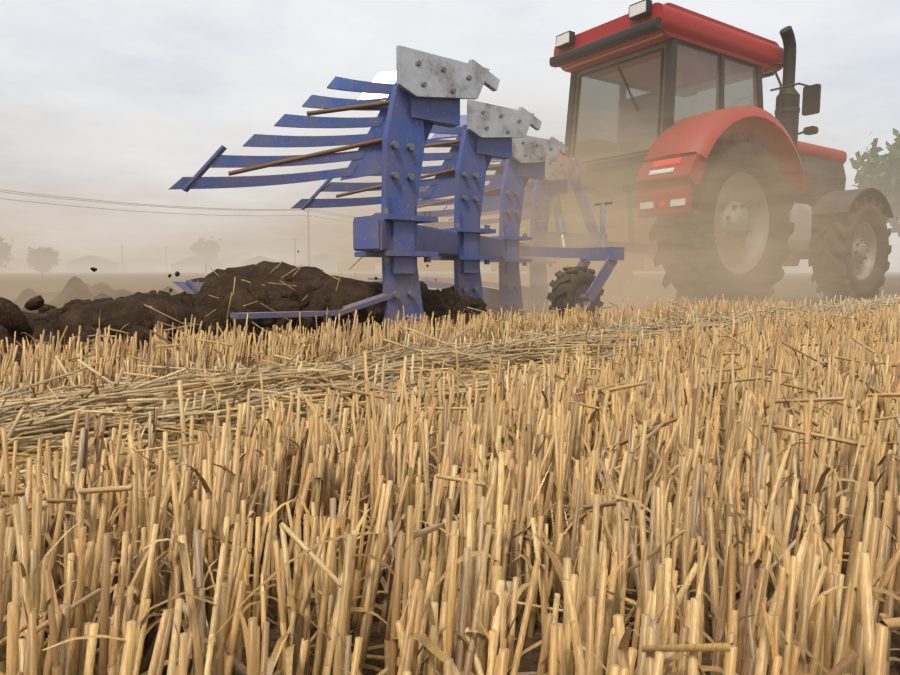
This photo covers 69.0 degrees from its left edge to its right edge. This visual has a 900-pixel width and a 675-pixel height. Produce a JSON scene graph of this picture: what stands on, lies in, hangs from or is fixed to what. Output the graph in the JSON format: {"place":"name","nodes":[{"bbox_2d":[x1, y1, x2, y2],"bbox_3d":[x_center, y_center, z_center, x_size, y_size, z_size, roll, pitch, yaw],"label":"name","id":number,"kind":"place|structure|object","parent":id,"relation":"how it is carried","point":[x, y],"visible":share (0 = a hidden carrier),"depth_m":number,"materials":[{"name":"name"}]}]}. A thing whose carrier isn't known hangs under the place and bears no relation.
{"place":"outdoors","nodes":[
{"label":"outdoors","id":0,"kind":"place"},
{"bbox_2d":[66,254,490,271],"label":"buildings","id":1,"kind":"structure","parent":0,"point":[323,262],"depth_m":302.14,"materials":[{"name":"metal"}]},
{"bbox_2d":[0,272,899,674],"bbox_3d":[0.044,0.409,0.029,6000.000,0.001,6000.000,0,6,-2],"label":"ground","id":2,"kind":"structure","parent":0,"point":[794,286],"depth_m":10.39,"materials":[{"name":"brown soil"}]},
{"bbox_2d":[0,235,13,268],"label":"tree","id":3,"kind":"object","parent":2,"relation":"on","point":[5,248],"visible":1,"depth_m":56.35,"materials":[{"name":"green plant"}]},
{"bbox_2d":[25,247,60,275],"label":"tree","id":4,"kind":"object","parent":2,"relation":"on","point":[42,260],"visible":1,"depth_m":58.93,"materials":[{"name":"green plant"}]},
{"bbox_2d":[0,269,223,376],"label":"plowed soil","id":5,"kind":"structure","parent":2,"relation":"on","point":[74,288],"depth_m":6.06,"materials":[{"name":"brown soil"}]},
{"bbox_2d":[28,292,221,364],"bbox_3d":[-1.482,0.043,3.072,0.924,0.512,0.808,0,6,-2],"label":"soil mound","id":6,"kind":"object","parent":2,"relation":"on","point":[131,310],"visible":0.33,"depth_m":2.75,"materials":[{"name":"brown soil"}]},
{"bbox_2d":[188,236,220,272],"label":"tree","id":7,"kind":"object","parent":2,"relation":"on","point":[207,250],"visible":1,"depth_m":174.56,"materials":[{"name":"green plant"}]},
{"bbox_2d":[121,238,298,272],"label":"poles","id":8,"kind":"object","parent":2,"relation":"on","point":[294,239],"visible":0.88,"depth_m":209.66,"materials":[{"name":"wood"}]},
{"bbox_2d":[0,189,523,266],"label":"power lines","id":9,"kind":"object","parent":8,"relation":"attached to","point":[308,211],"visible":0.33,"depth_m":79.04,"materials":[{"name":"metal"}]},
{"bbox_2d":[0,251,479,336],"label":"soil clods","id":10,"kind":"object","parent":2,"relation":"on","point":[13,319],"visible":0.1,"depth_m":2.67,"materials":[{"name":"brown soil"}]},
{"bbox_2d":[29,265,495,361],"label":"soil crumbs","id":11,"kind":"object","parent":2,"relation":"on","point":[442,302],"visible":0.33,"depth_m":3.05,"materials":[{"name":"brown soil"}]},
{"bbox_2d":[22,257,519,372],"bbox_3d":[-0.696,-0.147,3.283,2.605,0.589,1.118,-5,7,-39],"label":"straw in soil","id":12,"kind":"object","parent":2,"relation":"on","point":[266,306],"visible":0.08,"depth_m":2.94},
{"bbox_2d":[187,261,385,359],"bbox_3d":[-0.871,-0.091,3.419,1.335,0.616,0.912,0,6,-2],"label":"soil mound","id":13,"kind":"object","parent":2,"relation":"on","point":[347,292],"visible":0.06,"depth_m":3.19,"materials":[{"name":"brown soil"}]},
{"bbox_2d":[168,45,624,346],"bbox_3d":[0.238,-0.649,4.742,1.865,1.775,4.660,2,6,20],"label":"plough","id":14,"kind":"object","parent":2,"relation":"on","point":[422,93],"visible":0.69,"depth_m":4.01,"materials":[{"name":"metal"}]},
{"bbox_2d":[0,315,892,507],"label":"loose straw","id":15,"kind":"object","parent":2,"relation":"on","point":[176,439],"depth_m":1.57,"materials":[{"name":"beige plant"}]},
{"bbox_2d":[0,290,899,674],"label":"wheat stubble","id":16,"kind":"object","parent":2,"relation":"on","point":[784,428],"visible":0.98,"depth_m":0.79,"materials":[{"name":"beige plant"}]},
{"bbox_2d":[520,0,893,311],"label":"tractor","id":17,"kind":"object","parent":2,"relation":"on","point":[708,175],"visible":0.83,"depth_m":6.71,"materials":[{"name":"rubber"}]},
{"bbox_2d":[849,128,899,236],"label":"tree","id":18,"kind":"object","parent":2,"relation":"on","point":[883,176],"visible":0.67,"depth_m":33.25,"materials":[{"name":"green plant"}]},
{"bbox_2d":[0,0,899,271],"label":"sky","id":19,"kind":"structure","parent":0,"point":[116,101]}
]}

